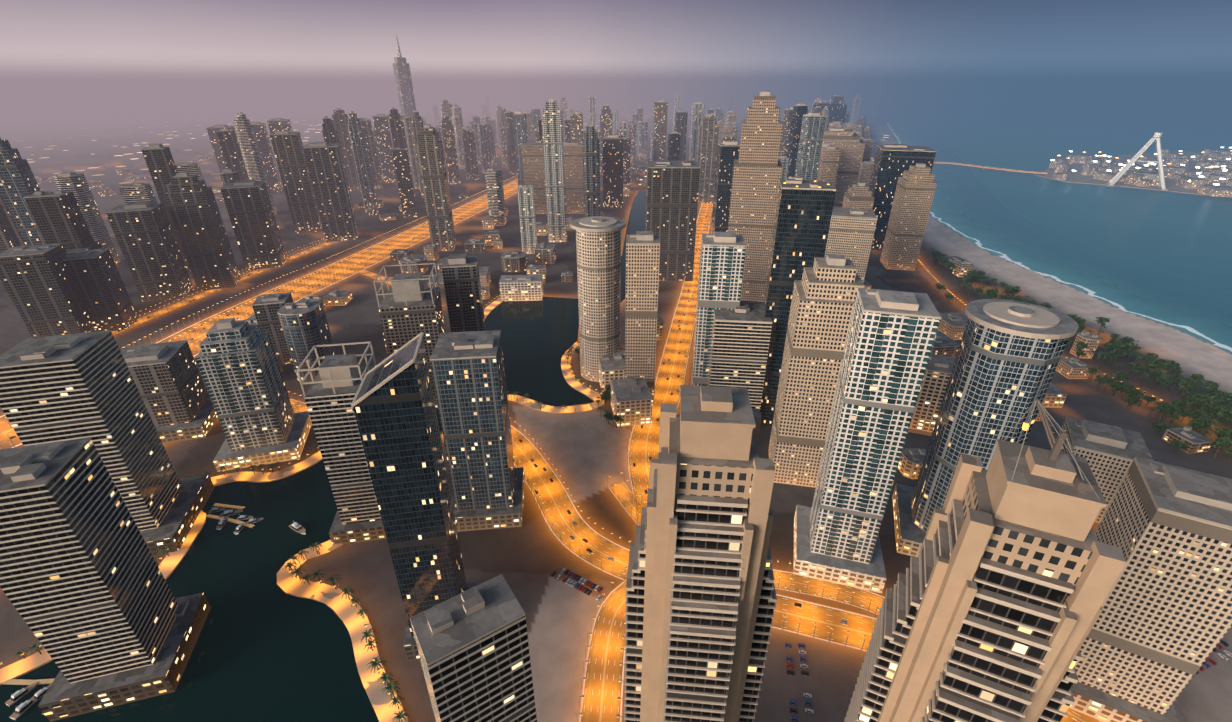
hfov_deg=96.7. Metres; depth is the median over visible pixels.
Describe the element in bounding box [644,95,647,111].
tower
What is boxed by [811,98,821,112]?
tower
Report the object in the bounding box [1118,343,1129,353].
tree
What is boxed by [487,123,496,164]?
tower
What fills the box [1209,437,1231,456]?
tree
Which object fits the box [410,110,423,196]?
tower
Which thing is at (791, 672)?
car
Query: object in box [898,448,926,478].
building
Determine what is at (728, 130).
tower
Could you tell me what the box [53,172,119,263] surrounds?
tower
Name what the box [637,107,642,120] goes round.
tower
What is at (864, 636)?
loop road lamps
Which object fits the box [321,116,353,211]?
tower
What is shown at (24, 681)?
pier
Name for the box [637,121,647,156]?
tower
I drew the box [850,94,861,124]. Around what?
tower
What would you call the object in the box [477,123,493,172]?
tower
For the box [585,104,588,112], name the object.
tower
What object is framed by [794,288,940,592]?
tower
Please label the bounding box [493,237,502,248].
building
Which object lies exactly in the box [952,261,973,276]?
tower
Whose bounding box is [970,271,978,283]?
tree
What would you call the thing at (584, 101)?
tower
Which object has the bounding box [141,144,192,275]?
tower
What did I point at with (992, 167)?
causeway bridge
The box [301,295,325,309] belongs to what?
tower
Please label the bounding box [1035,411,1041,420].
tower
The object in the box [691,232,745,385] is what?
tower
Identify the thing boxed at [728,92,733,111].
tower
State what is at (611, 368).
building
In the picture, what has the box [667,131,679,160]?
tower
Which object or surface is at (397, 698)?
tree
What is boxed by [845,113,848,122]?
tower
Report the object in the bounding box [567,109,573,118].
tower
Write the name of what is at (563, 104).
tower
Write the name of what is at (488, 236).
building
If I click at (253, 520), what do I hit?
yacht
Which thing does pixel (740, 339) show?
tower
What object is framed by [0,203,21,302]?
tower
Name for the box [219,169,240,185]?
tower
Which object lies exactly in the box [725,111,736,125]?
tower
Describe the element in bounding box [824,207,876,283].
tower
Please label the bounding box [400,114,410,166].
tower
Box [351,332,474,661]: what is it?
tower
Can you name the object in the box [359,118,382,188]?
tower
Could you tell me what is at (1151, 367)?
tree
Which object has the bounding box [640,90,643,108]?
tower
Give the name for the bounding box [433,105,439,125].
tower
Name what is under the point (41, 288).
tower
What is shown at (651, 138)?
tower
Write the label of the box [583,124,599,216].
tower
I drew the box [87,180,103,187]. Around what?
tower
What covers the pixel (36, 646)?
tree
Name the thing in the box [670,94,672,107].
tower
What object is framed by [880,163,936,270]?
tower
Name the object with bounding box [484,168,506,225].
tower
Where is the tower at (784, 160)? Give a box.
[778,156,788,179]
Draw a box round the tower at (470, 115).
[468,112,473,120]
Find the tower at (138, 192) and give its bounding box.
[119,183,156,203]
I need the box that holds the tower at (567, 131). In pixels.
[564,118,570,142]
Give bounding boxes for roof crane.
[1002,399,1099,499]
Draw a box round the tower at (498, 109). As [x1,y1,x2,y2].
[495,105,501,146]
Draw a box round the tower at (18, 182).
[0,138,45,245]
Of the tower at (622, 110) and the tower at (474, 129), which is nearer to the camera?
the tower at (474, 129)
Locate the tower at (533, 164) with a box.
[521,143,584,213]
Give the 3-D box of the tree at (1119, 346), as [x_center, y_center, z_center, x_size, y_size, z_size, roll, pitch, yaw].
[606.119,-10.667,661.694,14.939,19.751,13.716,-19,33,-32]
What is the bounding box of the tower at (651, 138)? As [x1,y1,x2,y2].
[650,130,652,160]
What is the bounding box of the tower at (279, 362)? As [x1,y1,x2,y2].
[276,355,282,371]
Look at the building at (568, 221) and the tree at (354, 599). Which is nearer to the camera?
the tree at (354, 599)
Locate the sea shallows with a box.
[886,123,1231,354]
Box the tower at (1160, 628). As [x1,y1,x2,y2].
[1069,456,1231,721]
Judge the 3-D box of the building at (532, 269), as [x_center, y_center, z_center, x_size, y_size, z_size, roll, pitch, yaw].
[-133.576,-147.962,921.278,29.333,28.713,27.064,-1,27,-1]
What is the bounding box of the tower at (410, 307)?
[373,263,445,407]
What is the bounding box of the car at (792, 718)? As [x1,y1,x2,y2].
[790,716,798,721]
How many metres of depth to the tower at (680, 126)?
1890.70 m
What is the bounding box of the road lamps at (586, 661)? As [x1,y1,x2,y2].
[577,571,625,721]
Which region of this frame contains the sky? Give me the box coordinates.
[0,0,1231,82]
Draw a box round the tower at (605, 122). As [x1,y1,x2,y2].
[600,104,611,177]
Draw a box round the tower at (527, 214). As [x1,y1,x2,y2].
[517,185,537,253]
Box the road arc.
[608,482,642,525]
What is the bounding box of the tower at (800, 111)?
[787,104,807,177]
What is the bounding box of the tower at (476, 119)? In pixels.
[472,116,480,123]
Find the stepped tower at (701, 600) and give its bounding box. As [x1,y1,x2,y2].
[624,385,776,721]
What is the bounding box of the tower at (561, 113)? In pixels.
[560,109,564,142]
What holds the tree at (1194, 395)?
on the ground sheet
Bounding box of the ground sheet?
[0,83,1231,721]
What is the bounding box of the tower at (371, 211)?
[367,207,376,214]
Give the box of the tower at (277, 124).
[267,118,292,133]
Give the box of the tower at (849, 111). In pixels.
[846,109,851,121]
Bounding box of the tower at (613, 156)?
[603,135,623,206]
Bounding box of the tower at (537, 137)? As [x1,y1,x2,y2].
[535,127,539,142]
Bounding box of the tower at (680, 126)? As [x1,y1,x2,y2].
[674,111,687,160]
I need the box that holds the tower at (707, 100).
[705,94,709,109]
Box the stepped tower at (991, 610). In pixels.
[844,439,1126,721]
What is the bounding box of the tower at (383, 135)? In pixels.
[372,114,396,182]
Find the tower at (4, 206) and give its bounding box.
[0,194,25,245]
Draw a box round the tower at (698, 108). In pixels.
[689,102,704,161]
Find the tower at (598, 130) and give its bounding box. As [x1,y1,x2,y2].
[596,129,600,174]
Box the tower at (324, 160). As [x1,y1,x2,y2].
[303,142,357,241]
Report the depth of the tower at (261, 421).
470.05 m
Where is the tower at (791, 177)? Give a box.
[785,176,805,179]
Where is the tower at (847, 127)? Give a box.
[844,125,852,129]
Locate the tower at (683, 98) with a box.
[681,92,685,104]
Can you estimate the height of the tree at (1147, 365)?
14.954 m
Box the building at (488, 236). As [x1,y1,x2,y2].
[482,229,499,245]
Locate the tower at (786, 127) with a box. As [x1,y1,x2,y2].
[779,107,792,156]
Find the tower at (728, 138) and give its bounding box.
[722,135,733,142]
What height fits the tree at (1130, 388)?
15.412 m
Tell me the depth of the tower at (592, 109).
2377.97 m
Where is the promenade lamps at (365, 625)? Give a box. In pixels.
[288,344,601,721]
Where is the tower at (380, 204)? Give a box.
[358,199,383,208]
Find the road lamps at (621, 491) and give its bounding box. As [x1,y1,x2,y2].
[607,472,646,514]
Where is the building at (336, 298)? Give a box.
[323,290,351,305]
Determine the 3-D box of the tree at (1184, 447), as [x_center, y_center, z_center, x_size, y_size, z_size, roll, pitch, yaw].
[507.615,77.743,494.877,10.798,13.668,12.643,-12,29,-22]
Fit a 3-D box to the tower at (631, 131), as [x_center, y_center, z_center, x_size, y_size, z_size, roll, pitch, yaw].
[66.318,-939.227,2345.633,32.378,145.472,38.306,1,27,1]
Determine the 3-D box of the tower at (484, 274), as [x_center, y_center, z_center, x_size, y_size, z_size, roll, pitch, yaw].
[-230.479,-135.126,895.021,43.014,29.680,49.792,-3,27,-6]
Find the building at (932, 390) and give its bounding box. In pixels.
[908,354,955,435]
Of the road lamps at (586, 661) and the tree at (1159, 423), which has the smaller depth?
the road lamps at (586, 661)
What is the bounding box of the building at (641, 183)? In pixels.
[638,181,645,186]
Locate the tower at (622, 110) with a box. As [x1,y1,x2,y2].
[620,106,625,115]
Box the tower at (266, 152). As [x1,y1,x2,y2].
[250,122,282,192]
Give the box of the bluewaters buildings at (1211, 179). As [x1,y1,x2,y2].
[1048,147,1231,196]
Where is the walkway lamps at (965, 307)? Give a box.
[917,259,1214,437]
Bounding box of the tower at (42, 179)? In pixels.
[34,176,50,183]
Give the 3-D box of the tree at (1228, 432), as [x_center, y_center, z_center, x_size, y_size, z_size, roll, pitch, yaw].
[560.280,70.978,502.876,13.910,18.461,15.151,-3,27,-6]
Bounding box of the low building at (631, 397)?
[611,376,652,426]
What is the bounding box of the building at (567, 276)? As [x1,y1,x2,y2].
[561,271,572,281]
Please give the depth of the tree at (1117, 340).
667.89 m
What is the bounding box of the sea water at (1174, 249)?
[725,83,1231,326]
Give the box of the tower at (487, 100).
[485,94,490,117]
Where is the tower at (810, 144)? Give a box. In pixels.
[795,113,826,180]
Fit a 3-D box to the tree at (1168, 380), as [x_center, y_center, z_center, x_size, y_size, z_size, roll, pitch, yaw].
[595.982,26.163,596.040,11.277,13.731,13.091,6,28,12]
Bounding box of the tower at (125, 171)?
[116,167,133,174]
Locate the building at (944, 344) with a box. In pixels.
[931,331,959,356]
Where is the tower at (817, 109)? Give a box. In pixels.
[812,106,822,114]
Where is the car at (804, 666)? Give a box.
[800,664,807,668]
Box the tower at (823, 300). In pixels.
[768,254,863,487]
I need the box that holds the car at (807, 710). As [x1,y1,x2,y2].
[805,708,813,713]
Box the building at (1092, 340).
[1070,331,1100,358]
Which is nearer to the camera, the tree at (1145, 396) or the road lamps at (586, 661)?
the road lamps at (586, 661)
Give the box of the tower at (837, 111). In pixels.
[812,99,846,128]
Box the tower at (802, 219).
[760,177,835,426]
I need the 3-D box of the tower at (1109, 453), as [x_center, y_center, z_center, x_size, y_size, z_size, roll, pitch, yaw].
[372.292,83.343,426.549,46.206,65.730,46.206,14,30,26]
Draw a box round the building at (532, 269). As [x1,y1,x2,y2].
[526,264,546,283]
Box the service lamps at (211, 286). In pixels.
[89,237,337,332]
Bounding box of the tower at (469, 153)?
[461,128,478,179]
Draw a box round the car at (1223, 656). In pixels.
[1218,652,1227,659]
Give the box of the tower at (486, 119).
[483,116,489,123]
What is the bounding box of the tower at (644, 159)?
[640,157,648,161]
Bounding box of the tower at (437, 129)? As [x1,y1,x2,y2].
[434,126,441,140]
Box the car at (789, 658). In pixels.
[785,656,792,661]
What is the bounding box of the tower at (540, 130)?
[539,119,542,142]
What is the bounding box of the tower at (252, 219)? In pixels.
[220,180,285,270]
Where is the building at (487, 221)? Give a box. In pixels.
[482,215,494,228]
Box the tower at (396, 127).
[388,107,414,195]
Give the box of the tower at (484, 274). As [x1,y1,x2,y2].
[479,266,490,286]
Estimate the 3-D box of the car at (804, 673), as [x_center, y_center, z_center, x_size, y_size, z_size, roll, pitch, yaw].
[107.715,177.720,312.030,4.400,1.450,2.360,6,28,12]
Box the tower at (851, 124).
[842,122,854,128]
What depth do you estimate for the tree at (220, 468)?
464.76 m
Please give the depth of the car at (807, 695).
300.28 m
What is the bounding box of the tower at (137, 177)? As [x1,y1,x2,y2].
[127,175,150,180]
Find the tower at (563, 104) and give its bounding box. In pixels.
[560,97,566,138]
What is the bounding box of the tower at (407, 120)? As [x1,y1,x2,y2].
[403,116,419,188]
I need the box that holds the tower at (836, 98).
[832,95,843,102]
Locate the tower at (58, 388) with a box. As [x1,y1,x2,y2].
[0,330,213,556]
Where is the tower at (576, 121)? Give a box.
[570,112,582,142]
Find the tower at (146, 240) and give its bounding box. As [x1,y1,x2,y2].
[105,201,192,301]
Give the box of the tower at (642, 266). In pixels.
[625,231,659,400]
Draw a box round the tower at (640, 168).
[636,165,644,172]
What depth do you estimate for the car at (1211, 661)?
317.56 m
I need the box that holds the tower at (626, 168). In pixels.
[623,138,630,187]
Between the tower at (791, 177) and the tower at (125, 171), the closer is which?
the tower at (791, 177)
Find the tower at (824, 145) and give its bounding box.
[816,143,831,180]
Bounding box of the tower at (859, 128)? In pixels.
[853,125,864,138]
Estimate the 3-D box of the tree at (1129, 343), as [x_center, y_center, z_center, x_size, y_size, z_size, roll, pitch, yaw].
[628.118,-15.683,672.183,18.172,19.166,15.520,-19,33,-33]
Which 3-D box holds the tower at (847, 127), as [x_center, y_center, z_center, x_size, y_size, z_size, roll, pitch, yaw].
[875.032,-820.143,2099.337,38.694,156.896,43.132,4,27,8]
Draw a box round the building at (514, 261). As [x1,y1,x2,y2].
[501,251,527,271]
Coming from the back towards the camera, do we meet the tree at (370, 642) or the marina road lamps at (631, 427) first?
the marina road lamps at (631, 427)
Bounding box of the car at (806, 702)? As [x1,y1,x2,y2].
[804,700,812,705]
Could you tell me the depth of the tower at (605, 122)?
1845.36 m
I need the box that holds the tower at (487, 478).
[430,330,524,531]
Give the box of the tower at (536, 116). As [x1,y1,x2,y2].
[530,108,539,142]
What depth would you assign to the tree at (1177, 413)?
531.92 m
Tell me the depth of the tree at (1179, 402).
544.05 m
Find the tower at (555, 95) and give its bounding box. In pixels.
[554,89,557,107]
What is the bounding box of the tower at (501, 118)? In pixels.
[499,107,506,126]
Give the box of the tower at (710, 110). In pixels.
[707,108,713,113]
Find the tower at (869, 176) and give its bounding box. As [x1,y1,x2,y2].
[866,163,872,185]
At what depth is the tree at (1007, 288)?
832.18 m
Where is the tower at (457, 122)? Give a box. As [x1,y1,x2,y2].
[452,115,464,167]
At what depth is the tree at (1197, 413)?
522.64 m
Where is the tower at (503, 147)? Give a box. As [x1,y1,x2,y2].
[499,127,507,165]
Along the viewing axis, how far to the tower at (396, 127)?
1532.54 m
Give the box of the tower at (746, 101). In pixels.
[743,96,748,113]
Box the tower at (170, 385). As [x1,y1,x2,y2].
[121,340,217,442]
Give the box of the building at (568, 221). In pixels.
[566,217,574,230]
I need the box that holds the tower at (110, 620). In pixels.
[0,437,210,721]
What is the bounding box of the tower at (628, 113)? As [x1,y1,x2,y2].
[626,104,630,118]
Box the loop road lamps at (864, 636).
[511,417,1075,720]
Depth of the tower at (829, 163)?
1209.84 m
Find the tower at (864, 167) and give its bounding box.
[856,161,873,183]
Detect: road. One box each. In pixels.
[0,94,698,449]
[111,241,337,334]
[163,399,307,443]
[347,266,442,305]
[511,425,1101,721]
[579,579,626,721]
[627,197,713,524]
[700,107,786,221]
[773,569,884,614]
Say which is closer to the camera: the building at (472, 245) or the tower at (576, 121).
the building at (472, 245)
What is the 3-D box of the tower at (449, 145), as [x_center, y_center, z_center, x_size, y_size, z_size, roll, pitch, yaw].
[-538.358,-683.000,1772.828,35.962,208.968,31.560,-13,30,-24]
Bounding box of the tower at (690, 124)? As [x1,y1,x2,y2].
[688,112,691,136]
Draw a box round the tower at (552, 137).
[541,99,566,241]
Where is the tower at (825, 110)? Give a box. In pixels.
[822,106,829,128]
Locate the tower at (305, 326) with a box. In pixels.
[277,300,335,381]
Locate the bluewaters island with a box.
[1036,152,1231,197]
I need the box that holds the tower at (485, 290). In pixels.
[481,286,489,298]
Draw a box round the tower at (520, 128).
[513,111,527,185]
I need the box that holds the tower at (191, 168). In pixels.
[176,162,203,179]
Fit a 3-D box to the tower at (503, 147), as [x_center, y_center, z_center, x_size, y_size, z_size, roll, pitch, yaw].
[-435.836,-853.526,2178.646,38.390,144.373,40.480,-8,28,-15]
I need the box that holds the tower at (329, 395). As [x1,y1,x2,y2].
[296,341,386,543]
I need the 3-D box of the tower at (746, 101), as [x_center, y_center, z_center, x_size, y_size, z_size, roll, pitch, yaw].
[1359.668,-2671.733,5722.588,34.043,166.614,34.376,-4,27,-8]
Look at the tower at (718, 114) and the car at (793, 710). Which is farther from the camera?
the tower at (718, 114)
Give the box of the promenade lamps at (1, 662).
[0,295,499,666]
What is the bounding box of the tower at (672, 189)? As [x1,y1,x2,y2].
[645,161,699,280]
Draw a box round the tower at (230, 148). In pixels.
[216,129,248,180]
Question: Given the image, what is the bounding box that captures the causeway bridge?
[934,162,1047,173]
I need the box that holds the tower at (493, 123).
[490,119,496,144]
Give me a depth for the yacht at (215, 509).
429.15 m
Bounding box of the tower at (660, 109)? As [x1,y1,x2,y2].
[652,101,667,160]
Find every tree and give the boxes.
[14,647,30,658]
[28,642,41,653]
[158,545,172,555]
[218,465,227,474]
[282,561,297,572]
[289,554,298,564]
[289,567,306,578]
[294,550,308,559]
[299,574,313,584]
[309,542,322,553]
[311,569,325,583]
[325,574,340,588]
[340,585,354,599]
[350,596,359,606]
[356,608,367,618]
[361,628,374,642]
[363,639,377,651]
[367,656,386,673]
[377,671,392,685]
[381,679,399,697]
[389,695,404,708]
[391,709,408,721]
[573,347,579,360]
[601,391,611,405]
[601,393,608,407]
[612,414,623,427]
[933,252,942,263]
[934,283,946,293]
[938,256,947,268]
[944,292,953,302]
[946,262,954,273]
[961,277,970,289]
[964,283,971,289]
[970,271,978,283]
[974,274,982,285]
[975,289,982,299]
[984,289,998,295]
[994,294,1008,299]
[999,282,1007,290]
[1004,285,1015,294]
[1005,295,1014,300]
[1012,286,1021,293]
[1043,303,1054,308]
[1073,341,1088,357]
[1076,319,1085,325]
[1076,350,1085,357]
[1087,367,1100,380]
[1094,375,1104,387]
[1095,317,1109,334]
[1097,350,1112,368]
[1102,374,1119,390]
[1103,342,1114,351]
[1108,381,1125,395]
[1109,337,1122,354]
[1110,333,1120,337]
[1110,348,1131,365]
[1112,370,1129,380]
[1113,343,1126,358]
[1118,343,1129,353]
[1119,386,1135,399]
[1120,383,1131,397]
[1121,336,1138,341]
[1123,395,1140,408]
[1124,341,1135,355]
[1125,362,1139,377]
[1126,386,1145,398]
[1128,344,1143,351]
[1128,364,1146,379]
[1129,395,1139,409]
[1136,352,1158,363]
[1137,395,1149,405]
[1138,376,1150,386]
[1139,372,1152,385]
[1141,362,1153,371]
[1141,395,1155,405]
[1144,363,1156,371]
[1149,359,1166,371]
[1149,421,1165,434]
[1150,424,1167,434]
[1151,369,1167,383]
[1153,362,1167,370]
[1153,401,1171,420]
[1154,374,1169,388]
[1157,407,1174,420]
[1159,378,1170,390]
[1160,359,1180,372]
[1163,406,1179,420]
[1167,366,1182,377]
[1167,442,1178,452]
[1168,377,1180,390]
[1169,440,1188,453]
[1170,405,1191,421]
[1170,411,1180,421]
[1173,377,1198,398]
[1173,399,1191,407]
[1180,407,1192,421]
[1182,391,1204,406]
[1186,397,1206,409]
[1187,419,1207,429]
[1190,373,1203,389]
[1192,409,1208,418]
[1193,391,1212,406]
[1195,401,1218,410]
[1197,416,1219,430]
[1199,380,1220,390]
[1201,395,1220,411]
[1201,426,1213,434]
[1208,406,1217,416]
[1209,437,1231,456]
[1210,408,1230,419]
[1212,391,1231,402]
[1212,429,1230,441]
[1213,392,1229,399]
[1214,405,1229,419]
[1214,428,1231,437]
[1215,390,1231,402]
[1221,407,1231,422]
[1224,447,1231,460]
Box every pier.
[2,678,54,684]
[206,514,254,527]
[213,503,243,509]
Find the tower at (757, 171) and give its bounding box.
[727,92,782,301]
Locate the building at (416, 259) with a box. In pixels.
[399,255,427,273]
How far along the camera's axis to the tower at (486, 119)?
2785.09 m
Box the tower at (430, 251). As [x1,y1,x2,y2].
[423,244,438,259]
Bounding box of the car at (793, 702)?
[789,700,797,705]
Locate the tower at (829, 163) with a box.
[817,146,840,186]
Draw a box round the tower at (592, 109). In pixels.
[589,95,595,125]
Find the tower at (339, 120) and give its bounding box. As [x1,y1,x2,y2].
[331,108,360,190]
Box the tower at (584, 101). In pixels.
[582,98,586,111]
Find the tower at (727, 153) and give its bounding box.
[711,141,739,233]
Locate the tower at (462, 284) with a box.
[441,254,485,331]
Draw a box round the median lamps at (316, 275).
[0,181,517,433]
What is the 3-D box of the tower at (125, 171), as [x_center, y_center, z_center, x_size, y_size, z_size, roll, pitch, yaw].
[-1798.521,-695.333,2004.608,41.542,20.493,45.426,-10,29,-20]
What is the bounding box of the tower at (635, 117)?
[633,113,637,145]
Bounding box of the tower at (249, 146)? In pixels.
[234,112,276,214]
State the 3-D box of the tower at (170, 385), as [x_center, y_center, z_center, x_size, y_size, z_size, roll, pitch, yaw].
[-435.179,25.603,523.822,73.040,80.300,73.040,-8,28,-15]
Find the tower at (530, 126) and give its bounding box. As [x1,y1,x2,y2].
[525,112,534,142]
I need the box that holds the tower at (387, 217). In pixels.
[379,213,395,220]
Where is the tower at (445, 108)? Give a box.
[440,99,451,121]
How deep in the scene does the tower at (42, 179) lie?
1812.83 m
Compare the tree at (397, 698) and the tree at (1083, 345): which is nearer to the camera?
the tree at (397, 698)
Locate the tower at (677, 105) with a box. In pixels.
[673,95,679,130]
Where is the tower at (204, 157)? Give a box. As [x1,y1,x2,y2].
[194,154,210,159]
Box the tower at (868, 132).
[864,126,871,137]
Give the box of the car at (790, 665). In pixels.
[786,663,793,668]
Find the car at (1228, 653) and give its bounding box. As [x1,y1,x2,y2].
[1223,650,1231,656]
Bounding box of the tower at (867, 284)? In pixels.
[864,279,871,288]
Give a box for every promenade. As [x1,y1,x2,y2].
[0,298,502,684]
[277,342,604,721]
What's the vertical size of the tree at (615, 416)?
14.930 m
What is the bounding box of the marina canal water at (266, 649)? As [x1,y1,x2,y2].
[0,191,645,721]
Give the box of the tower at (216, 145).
[206,125,248,177]
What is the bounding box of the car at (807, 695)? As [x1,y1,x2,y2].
[803,693,811,698]
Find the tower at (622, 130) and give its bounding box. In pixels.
[618,121,627,137]
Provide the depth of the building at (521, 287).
837.98 m
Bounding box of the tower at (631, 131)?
[628,123,635,159]
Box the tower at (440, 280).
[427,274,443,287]
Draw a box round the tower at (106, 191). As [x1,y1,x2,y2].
[98,187,115,196]
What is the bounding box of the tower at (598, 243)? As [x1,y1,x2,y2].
[570,216,625,381]
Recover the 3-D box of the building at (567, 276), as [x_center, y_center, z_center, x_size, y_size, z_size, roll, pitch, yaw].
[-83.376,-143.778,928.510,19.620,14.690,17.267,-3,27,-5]
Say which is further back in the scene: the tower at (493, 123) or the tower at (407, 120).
the tower at (493, 123)
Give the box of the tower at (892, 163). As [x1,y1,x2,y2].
[869,144,935,250]
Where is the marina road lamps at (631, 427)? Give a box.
[627,201,712,525]
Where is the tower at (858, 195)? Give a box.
[842,182,874,208]
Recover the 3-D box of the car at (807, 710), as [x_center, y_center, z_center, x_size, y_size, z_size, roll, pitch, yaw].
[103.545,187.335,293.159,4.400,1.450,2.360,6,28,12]
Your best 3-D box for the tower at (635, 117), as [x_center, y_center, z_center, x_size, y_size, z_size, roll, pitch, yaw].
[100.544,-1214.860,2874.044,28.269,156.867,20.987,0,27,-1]
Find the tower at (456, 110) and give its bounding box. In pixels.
[451,106,461,115]
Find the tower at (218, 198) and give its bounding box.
[215,195,223,201]
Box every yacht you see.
[5,681,38,706]
[9,696,36,719]
[34,683,51,703]
[208,507,225,512]
[216,516,228,529]
[219,509,242,517]
[234,522,244,533]
[236,515,253,520]
[246,518,263,524]
[289,521,305,534]
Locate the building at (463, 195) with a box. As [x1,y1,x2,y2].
[459,193,468,197]
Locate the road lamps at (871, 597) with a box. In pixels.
[776,559,891,609]
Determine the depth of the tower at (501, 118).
2336.52 m
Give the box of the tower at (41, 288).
[0,243,95,337]
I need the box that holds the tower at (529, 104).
[528,99,531,110]
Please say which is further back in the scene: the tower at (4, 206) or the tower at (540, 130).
the tower at (540, 130)
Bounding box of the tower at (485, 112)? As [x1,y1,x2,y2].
[481,105,488,115]
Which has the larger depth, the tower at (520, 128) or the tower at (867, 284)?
the tower at (520, 128)
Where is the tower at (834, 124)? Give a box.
[828,121,841,128]
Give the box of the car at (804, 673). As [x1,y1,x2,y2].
[801,671,808,675]
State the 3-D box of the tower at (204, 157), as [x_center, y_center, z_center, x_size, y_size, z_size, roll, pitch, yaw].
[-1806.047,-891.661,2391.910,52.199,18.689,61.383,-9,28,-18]
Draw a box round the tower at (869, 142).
[862,138,873,161]
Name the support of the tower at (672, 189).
on the ground sheet
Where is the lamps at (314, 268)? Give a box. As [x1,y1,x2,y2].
[0,175,516,448]
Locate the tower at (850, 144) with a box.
[823,128,865,207]
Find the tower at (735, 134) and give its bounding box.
[733,126,737,140]
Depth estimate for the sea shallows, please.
975.29 m
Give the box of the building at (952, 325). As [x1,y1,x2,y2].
[938,312,967,339]
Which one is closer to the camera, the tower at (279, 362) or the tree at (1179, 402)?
the tree at (1179, 402)
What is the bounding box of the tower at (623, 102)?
[621,99,625,105]
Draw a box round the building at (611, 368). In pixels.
[599,349,624,391]
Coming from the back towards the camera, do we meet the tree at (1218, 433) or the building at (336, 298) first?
the building at (336, 298)
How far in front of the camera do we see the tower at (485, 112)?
4542.98 m
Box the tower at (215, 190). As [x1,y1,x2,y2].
[212,188,220,192]
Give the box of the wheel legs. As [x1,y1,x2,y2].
[1106,132,1168,190]
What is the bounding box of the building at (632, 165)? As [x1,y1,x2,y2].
[630,163,636,168]
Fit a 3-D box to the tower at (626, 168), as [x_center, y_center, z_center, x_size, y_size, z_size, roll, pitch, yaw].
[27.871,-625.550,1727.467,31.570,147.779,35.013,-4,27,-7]
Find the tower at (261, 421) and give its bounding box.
[195,318,311,471]
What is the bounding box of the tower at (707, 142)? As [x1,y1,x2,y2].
[696,114,718,202]
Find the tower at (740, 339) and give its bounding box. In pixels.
[707,301,771,408]
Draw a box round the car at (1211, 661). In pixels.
[1206,658,1216,665]
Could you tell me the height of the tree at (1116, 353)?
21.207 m
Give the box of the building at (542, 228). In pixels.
[536,222,547,235]
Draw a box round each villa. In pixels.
[938,256,968,268]
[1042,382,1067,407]
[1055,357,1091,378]
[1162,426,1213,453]
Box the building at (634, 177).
[630,173,639,181]
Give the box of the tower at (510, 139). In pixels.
[504,111,516,173]
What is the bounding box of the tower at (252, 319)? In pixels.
[245,314,257,324]
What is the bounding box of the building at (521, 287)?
[499,275,542,300]
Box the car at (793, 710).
[790,708,797,713]
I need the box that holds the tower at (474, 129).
[471,123,480,163]
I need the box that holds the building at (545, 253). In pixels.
[534,242,556,263]
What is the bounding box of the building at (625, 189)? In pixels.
[623,184,628,195]
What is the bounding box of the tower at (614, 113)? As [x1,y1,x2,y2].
[611,109,617,134]
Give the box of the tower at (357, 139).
[348,111,378,212]
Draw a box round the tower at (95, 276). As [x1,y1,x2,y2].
[63,248,137,330]
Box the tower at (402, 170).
[392,147,416,217]
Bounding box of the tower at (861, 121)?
[857,116,865,128]
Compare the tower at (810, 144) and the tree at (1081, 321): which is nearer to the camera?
the tree at (1081, 321)
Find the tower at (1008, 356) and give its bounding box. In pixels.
[892,299,1078,556]
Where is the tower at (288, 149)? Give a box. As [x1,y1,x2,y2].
[269,131,321,233]
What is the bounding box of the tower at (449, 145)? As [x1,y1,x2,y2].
[440,115,460,184]
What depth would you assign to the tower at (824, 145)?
1274.95 m
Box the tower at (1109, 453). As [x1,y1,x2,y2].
[1056,416,1153,522]
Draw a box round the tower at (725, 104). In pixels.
[723,95,727,117]
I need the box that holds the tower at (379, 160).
[374,139,383,179]
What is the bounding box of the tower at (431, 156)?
[416,124,455,250]
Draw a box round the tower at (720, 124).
[717,120,724,142]
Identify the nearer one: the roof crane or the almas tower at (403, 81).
the roof crane
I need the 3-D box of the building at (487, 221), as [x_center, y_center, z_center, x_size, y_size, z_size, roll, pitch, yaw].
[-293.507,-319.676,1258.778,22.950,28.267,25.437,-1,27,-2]
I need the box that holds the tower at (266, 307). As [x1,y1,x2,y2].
[252,292,292,364]
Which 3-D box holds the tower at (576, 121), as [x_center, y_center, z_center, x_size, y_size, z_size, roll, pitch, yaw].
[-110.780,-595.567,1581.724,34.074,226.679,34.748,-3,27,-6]
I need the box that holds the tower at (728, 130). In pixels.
[722,125,733,135]
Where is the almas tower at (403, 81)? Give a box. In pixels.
[393,29,415,115]
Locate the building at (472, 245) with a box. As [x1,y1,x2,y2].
[464,238,485,252]
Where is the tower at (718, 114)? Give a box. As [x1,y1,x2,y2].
[713,107,723,121]
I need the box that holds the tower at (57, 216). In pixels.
[23,190,101,251]
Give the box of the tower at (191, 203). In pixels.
[163,172,240,290]
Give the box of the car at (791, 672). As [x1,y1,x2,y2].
[787,670,794,675]

